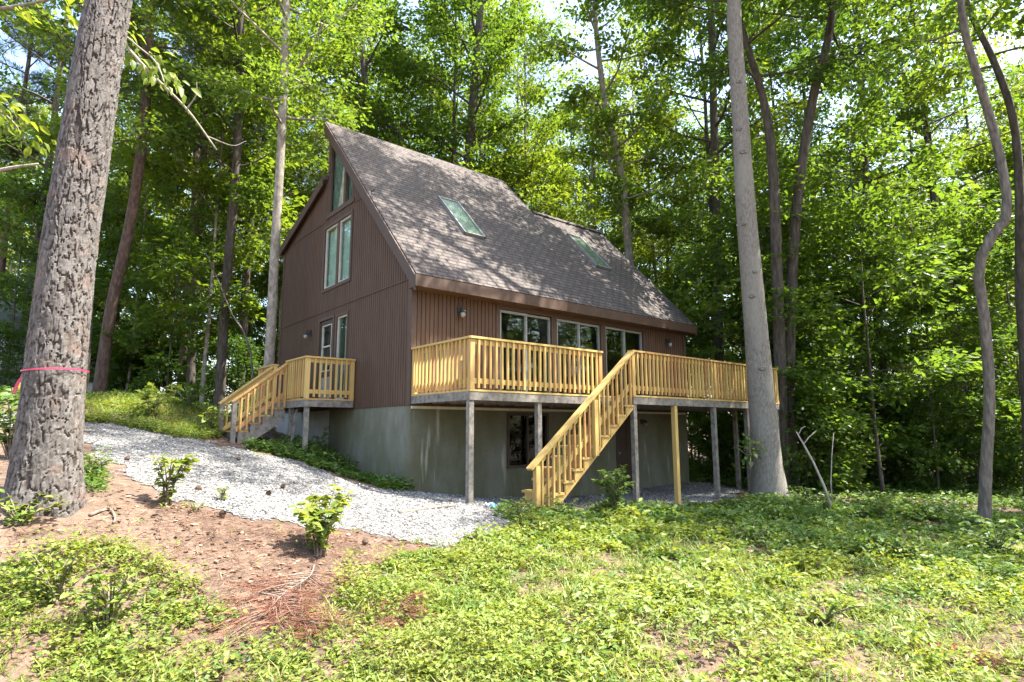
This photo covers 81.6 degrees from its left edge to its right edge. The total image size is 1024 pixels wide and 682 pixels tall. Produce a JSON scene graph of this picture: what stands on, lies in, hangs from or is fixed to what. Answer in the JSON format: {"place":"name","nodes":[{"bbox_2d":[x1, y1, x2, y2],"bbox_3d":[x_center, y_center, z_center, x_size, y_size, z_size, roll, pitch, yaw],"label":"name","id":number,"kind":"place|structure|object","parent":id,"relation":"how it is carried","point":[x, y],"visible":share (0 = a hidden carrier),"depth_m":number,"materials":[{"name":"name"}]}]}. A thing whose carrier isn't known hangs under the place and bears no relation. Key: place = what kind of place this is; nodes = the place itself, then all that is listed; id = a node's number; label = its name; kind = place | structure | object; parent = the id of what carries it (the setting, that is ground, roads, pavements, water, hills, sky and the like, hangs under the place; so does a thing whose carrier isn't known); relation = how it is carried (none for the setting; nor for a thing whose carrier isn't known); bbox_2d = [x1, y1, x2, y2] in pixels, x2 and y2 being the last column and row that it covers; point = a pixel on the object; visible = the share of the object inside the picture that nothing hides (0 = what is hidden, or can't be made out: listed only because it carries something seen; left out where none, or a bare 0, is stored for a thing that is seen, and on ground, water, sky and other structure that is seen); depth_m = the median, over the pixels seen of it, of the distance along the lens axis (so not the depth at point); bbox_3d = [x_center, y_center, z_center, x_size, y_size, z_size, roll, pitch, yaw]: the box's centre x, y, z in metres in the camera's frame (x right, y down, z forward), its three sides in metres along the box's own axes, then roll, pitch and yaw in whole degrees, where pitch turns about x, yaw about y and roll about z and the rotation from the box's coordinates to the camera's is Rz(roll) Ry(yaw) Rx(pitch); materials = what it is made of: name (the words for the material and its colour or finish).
{"place":"outdoors","nodes":[
{"label":"outdoors","id":0,"kind":"place"},
{"bbox_2d":[0,411,743,548],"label":"gravel driveway","id":1,"kind":"structure","parent":0,"point":[248,509],"depth_m":8.53,"materials":[{"name":"grey gravel"}]},
{"bbox_2d":[0,399,1023,681],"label":"ground","id":2,"kind":"structure","parent":0,"point":[118,489],"depth_m":5.02,"materials":[{"name":"brown soil"}]},
{"bbox_2d":[0,386,19,458],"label":"shrub","id":3,"kind":"object","parent":2,"relation":"on","point":[5,429],"visible":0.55,"depth_m":7.14,"materials":[{"name":"green plant"}]},
{"bbox_2d":[0,320,26,386],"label":"shrub","id":4,"kind":"object","parent":2,"relation":"on","point":[10,375],"visible":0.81,"depth_m":18.70,"materials":[{"name":"green plant"}]},
{"bbox_2d":[0,0,81,295],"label":"broadleaf tree","id":5,"kind":"object","parent":2,"relation":"on","point":[24,101],"visible":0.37,"depth_m":24.16,"materials":[{"name":"green plant"}]},
{"bbox_2d":[0,166,113,384],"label":"understory tree","id":6,"kind":"object","parent":2,"relation":"on","point":[4,280],"visible":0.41,"depth_m":20.18,"materials":[{"name":"green plant"}]},
{"bbox_2d":[15,544,115,604],"bbox_3d":[-3.212,1.676,4.255,0.417,0.441,0.551,-3,-9,20],"label":"weed clump","id":7,"kind":"object","parent":2,"relation":"on","point":[66,571],"visible":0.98,"depth_m":4.25,"materials":[{"name":"green plant"}]},
{"bbox_2d":[0,0,131,517],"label":"pine tree","id":8,"kind":"object","parent":2,"relation":"on","point":[46,455],"visible":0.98,"depth_m":5.29,"materials":[{"name":"grey plant"}]},
{"bbox_2d":[0,124,136,379],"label":"understory tree","id":9,"kind":"object","parent":2,"relation":"on","point":[22,202],"visible":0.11,"depth_m":21.61,"materials":[{"name":"green plant"}]},
{"bbox_2d":[22,179,155,386],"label":"understory tree","id":10,"kind":"object","parent":2,"relation":"on","point":[110,212],"visible":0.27,"depth_m":19.69,"materials":[{"name":"green plant"}]},
{"bbox_2d":[0,0,183,325],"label":"broadleaf tree","id":11,"kind":"object","parent":2,"relation":"on","point":[55,105],"visible":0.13,"depth_m":22.96,"materials":[{"name":"green plant"}]},
{"bbox_2d":[0,0,195,391],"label":"slim tree","id":12,"kind":"object","parent":2,"relation":"on","point":[44,16],"visible":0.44,"depth_m":15.75,"materials":[{"name":"green plant"}]},
{"bbox_2d":[60,566,156,626],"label":"weed clump","id":13,"kind":"object","parent":2,"relation":"on","point":[108,603],"visible":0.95,"depth_m":4.09,"materials":[{"name":"green plant"}]},
{"bbox_2d":[0,0,244,171],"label":"overhanging tree","id":14,"kind":"object","parent":2,"relation":"on","point":[130,55],"visible":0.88,"depth_m":8.63,"materials":[{"name":"green plant"}]},
{"bbox_2d":[91,320,179,396],"bbox_3d":[-14.285,1.009,22.695,2.967,3.639,3.356,6,-11,-36],"label":"shrub","id":15,"kind":"object","parent":2,"relation":"on","point":[127,359],"visible":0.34,"depth_m":22.10,"materials":[{"name":"green plant"}]},
{"bbox_2d":[34,0,245,392],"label":"leaning pine","id":16,"kind":"object","parent":2,"relation":"on","point":[100,382],"visible":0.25,"depth_m":16.93,"materials":[{"name":"green plant"}]},
{"bbox_2d":[91,151,217,392],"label":"understory tree","id":17,"kind":"object","parent":2,"relation":"on","point":[125,199],"visible":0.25,"depth_m":21.88,"materials":[{"name":"green plant"}]},
{"bbox_2d":[84,389,230,438],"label":"bank plants","id":18,"kind":"object","parent":2,"relation":"on","point":[104,419],"visible":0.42,"depth_m":12.47,"materials":[{"name":"green plant"}]},
{"bbox_2d":[101,172,238,392],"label":"understory tree","id":19,"kind":"object","parent":2,"relation":"on","point":[151,230],"visible":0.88,"depth_m":18.25,"materials":[{"name":"green plant"}]},
{"bbox_2d":[147,453,199,505],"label":"sapling","id":20,"kind":"object","parent":2,"relation":"on","point":[163,484],"visible":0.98,"depth_m":6.07,"materials":[{"name":"green plant"}]},
{"bbox_2d":[116,113,248,394],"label":"understory tree","id":21,"kind":"object","parent":2,"relation":"on","point":[174,284],"visible":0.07,"depth_m":25.81,"materials":[{"name":"green plant"}]},
{"bbox_2d":[130,1,273,398],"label":"broadleaf tree","id":22,"kind":"object","parent":2,"relation":"on","point":[197,156],"visible":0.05,"depth_m":22.55,"materials":[{"name":"green plant"}]},
{"bbox_2d":[117,0,310,404],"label":"understory tree","id":23,"kind":"object","parent":2,"relation":"on","point":[175,266],"visible":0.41,"depth_m":18.54,"materials":[{"name":"green plant"}]},
{"bbox_2d":[108,0,328,400],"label":"straight tree","id":24,"kind":"object","parent":2,"relation":"on","point":[213,183],"visible":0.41,"depth_m":19.46,"materials":[{"name":"green plant"}]},
{"bbox_2d":[192,332,264,412],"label":"shrub","id":25,"kind":"object","parent":2,"relation":"on","point":[240,358],"visible":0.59,"depth_m":20.12,"materials":[{"name":"green plant"}]},
{"bbox_2d":[173,166,294,395],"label":"understory tree","id":26,"kind":"object","parent":2,"relation":"on","point":[259,286],"visible":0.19,"depth_m":23.84,"materials":[{"name":"green plant"}]},
{"bbox_2d":[135,0,338,405],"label":"straight tree","id":27,"kind":"object","parent":2,"relation":"on","point":[236,189],"visible":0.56,"depth_m":18.31,"materials":[{"name":"green plant"}]},
{"bbox_2d":[218,362,288,442],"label":"staircase","id":28,"kind":"structure","parent":2,"relation":"on","point":[260,421],"depth_m":12.59,"materials":[{"name":"yellow wood"}]},
{"bbox_2d":[176,0,359,412],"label":"broadleaf tree","id":29,"kind":"object","parent":2,"relation":"on","point":[247,282],"visible":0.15,"depth_m":23.28,"materials":[{"name":"green plant"}]},
{"bbox_2d":[223,169,312,376],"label":"understory tree","id":30,"kind":"object","parent":2,"relation":"on","point":[264,310],"visible":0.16,"depth_m":24.39,"materials":[{"name":"green plant"}]},
{"bbox_2d":[177,553,384,640],"bbox_3d":[-1.783,1.994,4.684,1.596,0.471,1.357,7,-11,-39],"label":"dead pine branch","id":31,"kind":"object","parent":2,"relation":"on","point":[277,588],"visible":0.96,"depth_m":4.67,"materials":[{"name":"brown plant"}]},
{"bbox_2d":[0,525,562,681],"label":"weeds","id":32,"kind":"object","parent":2,"relation":"on","point":[440,611],"visible":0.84,"depth_m":4.23,"materials":[{"name":"green plant"}]},
{"bbox_2d":[185,0,397,431],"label":"pale tree","id":33,"kind":"object","parent":2,"relation":"on","point":[339,115],"visible":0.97,"depth_m":15.41,"materials":[{"name":"green plant"}]},
{"bbox_2d":[240,587,360,647],"bbox_3d":[-1.665,2.059,4.472,1.054,0.272,0.894,-5,-10,29],"label":"dead pine branch","id":34,"kind":"object","parent":2,"relation":"on","point":[291,597],"visible":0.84,"depth_m":4.50,"materials":[{"name":"brown plant"}]},
{"bbox_2d":[257,356,355,451],"bbox_3d":[-4.791,1.634,13.453,1.078,2.235,3.238,7,-11,-39],"label":"porch","id":35,"kind":"object","parent":2,"relation":"on","point":[298,380],"visible":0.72,"depth_m":12.39,"materials":[{"name":"yellow wood"}]},
{"bbox_2d":[288,484,354,556],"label":"sapling","id":36,"kind":"object","parent":2,"relation":"on","point":[322,530],"visible":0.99,"depth_m":5.82,"materials":[{"name":"green plant"}]},
{"bbox_2d":[265,0,433,210],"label":"broadleaf tree","id":37,"kind":"object","parent":2,"relation":"on","point":[361,105],"visible":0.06,"depth_m":28.14,"materials":[{"name":"green plant"}]},
{"bbox_2d":[306,14,472,168],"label":"broadleaf tree","id":38,"kind":"object","parent":2,"relation":"on","point":[410,39],"visible":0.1,"depth_m":28.50,"materials":[{"name":"green plant"}]},
{"bbox_2d":[360,589,437,631],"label":"dead pine branch","id":39,"kind":"object","parent":2,"relation":"on","point":[408,605],"visible":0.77,"depth_m":4.78,"materials":[{"name":"brown plant"}]},
{"bbox_2d":[301,0,564,181],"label":"forked tree","id":40,"kind":"object","parent":2,"relation":"on","point":[385,116],"visible":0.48,"depth_m":25.26,"materials":[{"name":"green plant"}]},
{"bbox_2d":[354,0,531,199],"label":"broadleaf tree","id":41,"kind":"object","parent":2,"relation":"on","point":[470,33],"visible":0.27,"depth_m":26.18,"materials":[{"name":"green plant"}]},
{"bbox_2d":[406,0,562,177],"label":"broadleaf tree","id":42,"kind":"object","parent":2,"relation":"on","point":[449,103],"visible":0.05,"depth_m":31.27,"materials":[{"name":"green plant"}]},
{"bbox_2d":[276,121,696,497],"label":"house","id":43,"kind":"structure","parent":2,"relation":"on","point":[393,254],"depth_m":13.69,"materials":[{"name":"brown wood"}]},
{"bbox_2d":[321,209,353,293],"bbox_3d":[-4.112,-2.090,14.138,0.154,1.690,1.660,7,-11,-39],"label":"window","id":44,"kind":"structure","parent":43,"relation":"in","point":[339,240],"depth_m":14.11,"materials":[{"name":"clear glass"}]},
{"bbox_2d":[495,303,554,392],"bbox_3d":[0.279,0.303,12.771,1.640,2.070,0.125,7,-11,-39],"label":"sliding door","id":45,"kind":"structure","parent":43,"relation":"in","point":[498,306],"depth_m":12.84,"materials":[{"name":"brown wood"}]},
{"bbox_2d":[554,313,603,393],"bbox_3d":[1.544,0.453,13.804,1.640,2.070,0.125,7,-11,-39],"label":"sliding door","id":46,"kind":"structure","parent":43,"relation":"in","point":[599,329],"depth_m":13.87,"materials":[{"name":"grey metal"}]},
{"bbox_2d":[615,413,632,489],"bbox_3d":[2.786,2.751,14.553,0.796,1.938,0.145,7,-11,-39],"label":"basement door","id":47,"kind":"structure","parent":43,"relation":"in","point":[623,434],"depth_m":14.54,"materials":[{"name":"brown metal"}]},
{"bbox_2d":[0,504,1023,681],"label":"grass","id":48,"kind":"structure","parent":2,"relation":"on","point":[973,634],"depth_m":4.78,"materials":[{"name":"green plant"}]},
{"bbox_2d":[0,515,1023,681],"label":"ground cover","id":49,"kind":"object","parent":2,"relation":"on","point":[810,578],"visible":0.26,"depth_m":5.10,"materials":[{"name":"green plant"}]},
{"bbox_2d":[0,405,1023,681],"bbox_3d":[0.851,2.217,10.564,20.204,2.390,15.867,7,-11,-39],"label":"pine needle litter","id":50,"kind":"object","parent":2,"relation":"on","point":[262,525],"visible":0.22,"depth_m":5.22,"materials":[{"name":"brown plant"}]},
{"bbox_2d":[0,385,1023,523],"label":"forest floor plants","id":51,"kind":"object","parent":2,"relation":"on","point":[1013,493],"visible":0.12,"depth_m":14.65,"materials":[{"name":"green plant"}]},
{"bbox_2d":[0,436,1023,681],"bbox_3d":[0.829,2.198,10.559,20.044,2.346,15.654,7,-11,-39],"label":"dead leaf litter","id":52,"kind":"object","parent":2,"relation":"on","point":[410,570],"visible":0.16,"depth_m":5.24,"materials":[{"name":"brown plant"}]},
{"bbox_2d":[0,498,1023,681],"bbox_3d":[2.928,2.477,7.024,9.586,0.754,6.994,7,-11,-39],"label":"weeds","id":53,"kind":"object","parent":2,"relation":"on","point":[790,558],"visible":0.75,"depth_m":5.60,"materials":[{"name":"green plant"}]},
{"bbox_2d":[2,432,1023,582],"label":"shade plants","id":54,"kind":"object","parent":2,"relation":"on","point":[779,509],"visible":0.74,"depth_m":9.53,"materials":[{"name":"green plant"}]},
{"bbox_2d":[441,0,588,216],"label":"broadleaf tree","id":55,"kind":"object","parent":2,"relation":"on","point":[549,132],"visible":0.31,"depth_m":26.55,"materials":[{"name":"green plant"}]},
{"bbox_2d":[459,130,582,223],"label":"understory tree","id":56,"kind":"object","parent":2,"relation":"on","point":[520,151],"visible":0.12,"depth_m":25.98,"materials":[{"name":"green plant"}]},
{"bbox_2d":[505,139,609,228],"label":"understory tree","id":57,"kind":"object","parent":2,"relation":"on","point":[591,212],"visible":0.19,"depth_m":27.36,"materials":[{"name":"green plant"}]},
{"bbox_2d":[511,350,634,512],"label":"staircase","id":58,"kind":"structure","parent":2,"relation":"on","point":[598,431],"depth_m":10.27,"materials":[{"name":"yellow wood"}]},
{"bbox_2d":[411,335,780,504],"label":"deck","id":59,"kind":"structure","parent":2,"relation":"on","point":[470,396],"depth_m":11.02,"materials":[{"name":"yellow wood"}]},
{"bbox_2d":[531,52,677,265],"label":"broadleaf tree","id":60,"kind":"object","parent":2,"relation":"on","point":[617,81],"visible":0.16,"depth_m":30.47,"materials":[{"name":"green plant"}]},
{"bbox_2d":[514,0,706,264],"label":"curved tree","id":61,"kind":"object","parent":2,"relation":"on","point":[622,203],"visible":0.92,"depth_m":21.54,"materials":[{"name":"green plant"}]},
{"bbox_2d":[576,103,689,287],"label":"broadleaf tree","id":62,"kind":"object","parent":2,"relation":"on","point":[635,146],"visible":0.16,"depth_m":31.29,"materials":[{"name":"green plant"}]},
{"bbox_2d":[589,5,731,296],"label":"broadleaf tree","id":63,"kind":"object","parent":2,"relation":"on","point":[654,254],"visible":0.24,"depth_m":30.85,"materials":[{"name":"green plant"}]},
{"bbox_2d":[606,67,731,348],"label":"broadleaf tree","id":64,"kind":"object","parent":2,"relation":"on","point":[674,249],"visible":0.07,"depth_m":32.57,"materials":[{"name":"green plant"}]},
{"bbox_2d":[544,556,820,665],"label":"lance leaf plants","id":65,"kind":"object","parent":2,"relation":"on","point":[705,615],"visible":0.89,"depth_m":4.89,"materials":[{"name":"green plant"}]},
{"bbox_2d":[627,1,805,350],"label":"broadleaf tree","id":66,"kind":"object","parent":2,"relation":"on","point":[705,131],"visible":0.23,"depth_m":24.05,"materials":[{"name":"green plant"}]},
{"bbox_2d":[687,412,746,479],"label":"shrub","id":67,"kind":"object","parent":2,"relation":"on","point":[705,421],"visible":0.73,"depth_m":17.40,"materials":[{"name":"green plant"}]},
{"bbox_2d":[596,0,845,475],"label":"straight tree","id":68,"kind":"object","parent":2,"relation":"on","point":[715,116],"visible":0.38,"depth_m":20.90,"materials":[{"name":"green plant"}]},
{"bbox_2d":[611,0,842,496],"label":"beech tree","id":69,"kind":"object","parent":2,"relation":"on","point":[767,473],"visible":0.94,"depth_m":12.74,"materials":[{"name":"grey plant"}]},
{"bbox_2d":[660,128,849,462],"bbox_3d":[6.862,-0.834,17.305,5.650,10.611,5.013,-3,-9,20],"label":"understory tree","id":70,"kind":"object","parent":2,"relation":"on","point":[697,256],"visible":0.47,"depth_m":17.18,"materials":[{"name":"green plant"}]},
{"bbox_2d":[612,0,938,488],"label":"twin trunk tree","id":71,"kind":"object","parent":2,"relation":"on","point":[783,338],"visible":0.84,"depth_m":15.65,"materials":[{"name":"green plant"}]},
{"bbox_2d":[675,155,878,466],"bbox_3d":[7.605,-0.413,16.889,4.886,9.714,5.348,2,-9,-14],"label":"understory tree","id":72,"kind":"object","parent":2,"relation":"on","point":[826,313],"visible":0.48,"depth_m":16.04,"materials":[{"name":"green plant"}]},
{"bbox_2d":[687,197,869,471],"bbox_3d":[8.524,0.089,19.572,5.637,9.801,5.385,6,-10,-36],"label":"understory tree","id":73,"kind":"object","parent":2,"relation":"on","point":[766,295],"visible":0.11,"depth_m":18.91,"materials":[{"name":"green plant"}]},
{"bbox_2d":[729,362,872,494],"bbox_3d":[7.466,2.436,15.505,3.381,3.811,3.039,-5,-10,27],"label":"shrub","id":74,"kind":"object","parent":2,"relation":"on","point":[819,428],"visible":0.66,"depth_m":14.93,"materials":[{"name":"green plant"}]},
{"bbox_2d":[709,6,908,454],"bbox_3d":[12.658,-4.746,26.294,7.012,21.603,8.474,1,-8,-5],"label":"broadleaf tree","id":75,"kind":"object","parent":2,"relation":"on","point":[785,58],"visible":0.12,"depth_m":27.22,"materials":[{"name":"green plant"}]},
{"bbox_2d":[693,0,947,445],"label":"broadleaf tree","id":76,"kind":"object","parent":2,"relation":"on","point":[776,91],"visible":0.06,"depth_m":25.83,"materials":[{"name":"green plant"}]},
{"bbox_2d":[774,588,876,626],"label":"weed clump","id":77,"kind":"object","parent":2,"relation":"on","point":[809,607],"visible":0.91,"depth_m":5.18,"materials":[{"name":"green plant"}]},
{"bbox_2d":[789,370,885,492],"bbox_3d":[8.299,2.643,16.359,3.438,3.770,3.066,-5,-10,31],"label":"shrub","id":78,"kind":"object","parent":2,"relation":"on","point":[856,478],"visible":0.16,"depth_m":15.62,"materials":[{"name":"green plant"}]},
{"bbox_2d":[769,216,922,477],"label":"understory tree","id":79,"kind":"object","parent":2,"relation":"on","point":[833,270],"visible":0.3,"depth_m":17.29,"materials":[{"name":"green plant"}]},
{"bbox_2d":[719,79,982,493],"bbox_3d":[9.819,-1.418,16.612,5.887,12.066,5.748,3,-9,-23],"label":"understory tree","id":80,"kind":"object","parent":2,"relation":"on","point":[940,368],"visible":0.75,"depth_m":15.98,"materials":[{"name":"green plant"}]},
{"bbox_2d":[797,219,925,469],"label":"understory tree","id":81,"kind":"object","parent":2,"relation":"on","point":[834,252],"visible":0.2,"depth_m":19.87,"materials":[{"name":"green plant"}]},
{"bbox_2d":[748,0,978,481],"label":"broadleaf tree","id":82,"kind":"object","parent":2,"relation":"on","point":[866,161],"visible":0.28,"depth_m":20.74,"materials":[{"name":"green plant"}]},
{"bbox_2d":[834,400,954,492],"bbox_3d":[11.292,3.267,17.834,2.754,3.066,2.396,-3,-9,21],"label":"shrub","id":83,"kind":"object","parent":2,"relation":"on","point":[869,477],"visible":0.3,"depth_m":17.50,"materials":[{"name":"green plant"}]},
{"bbox_2d":[784,0,1023,487],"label":"broadleaf tree","id":84,"kind":"object","parent":2,"relation":"on","point":[988,195],"visible":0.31,"depth_m":20.65,"materials":[{"name":"green plant"}]},
{"bbox_2d":[804,166,1004,422],"bbox_3d":[14.932,-0.909,23.631,6.516,13.582,6.416,-4,-9,23],"label":"understory tree","id":85,"kind":"object","parent":2,"relation":"on","point":[915,197],"visible":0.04,"depth_m":22.62,"materials":[{"name":"green plant"}]},
{"bbox_2d":[808,0,1023,499],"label":"leaning tree","id":86,"kind":"object","parent":2,"relation":"on","point":[982,39],"visible":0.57,"depth_m":14.02,"materials":[{"name":"green plant"}]},
{"bbox_2d":[861,382,970,492],"bbox_3d":[11.940,3.014,17.792,2.821,3.646,2.706,5,-10,-31],"label":"shrub","id":87,"kind":"object","parent":2,"relation":"on","point":[920,400],"visible":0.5,"depth_m":17.11,"materials":[{"name":"green plant"}]},
{"bbox_2d":[841,52,1008,417],"bbox_3d":[22.568,-4.965,32.847,9.688,24.720,7.861,3,-9,-19],"label":"broadleaf tree","id":88,"kind":"object","parent":2,"relation":"on","point":[946,111],"visible":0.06,"depth_m":33.11,"materials":[{"name":"green plant"}]},
{"bbox_2d":[832,190,1020,491],"bbox_3d":[11.944,0.034,17.168,4.761,9.249,4.552,6,-10,-36],"label":"understory tree","id":89,"kind":"object","parent":2,"relation":"on","point":[945,390],"visible":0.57,"depth_m":16.73,"materials":[{"name":"green plant"}]},
{"bbox_2d":[832,0,1023,524],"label":"crooked tree","id":90,"kind":"object","parent":2,"relation":"on","point":[984,510],"visible":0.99,"depth_m":9.92,"materials":[{"name":"grey plant"}]},
{"bbox_2d":[882,206,1022,489],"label":"understory tree","id":91,"kind":"object","parent":2,"relation":"on","point":[995,294],"visible":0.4,"depth_m":17.51,"materials":[{"name":"green plant"}]},
{"bbox_2d":[888,0,1023,431],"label":"broadleaf tree","id":92,"kind":"object","parent":2,"relation":"on","point":[950,124],"visible":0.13,"depth_m":28.03,"materials":[{"name":"green plant"}]},
{"bbox_2d":[892,201,1022,463],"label":"understory tree","id":93,"kind":"object","parent":2,"relation":"on","point":[1007,445],"visible":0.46,"depth_m":17.37,"materials":[{"name":"green plant"}]},
{"bbox_2d":[900,124,1023,423],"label":"understory tree","id":94,"kind":"object","parent":2,"relation":"on","point":[1005,137],"visible":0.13,"depth_m":22.04,"materials":[{"name":"green plant"}]},
{"bbox_2d":[931,424,1008,493],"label":"shrub","id":95,"kind":"object","parent":2,"relation":"on","point":[954,482],"visible":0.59,"depth_m":16.94,"materials":[{"name":"green plant"}]},
{"bbox_2d":[950,383,1022,492],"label":"shrub","id":96,"kind":"object","parent":2,"relation":"on","point":[996,475],"visible":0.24,"depth_m":17.82,"materials":[{"name":"green plant"}]},
{"bbox_2d":[958,515,1023,553],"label":"shrub","id":97,"kind":"object","parent":2,"relation":"on","point":[991,543],"visible":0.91,"depth_m":7.94,"materials":[{"name":"green plant"}]},
{"bbox_2d":[0,0,1023,429],"label":"sky","id":98,"kind":"structure","parent":0,"point":[20,61],"materials":[{"name":"white"}]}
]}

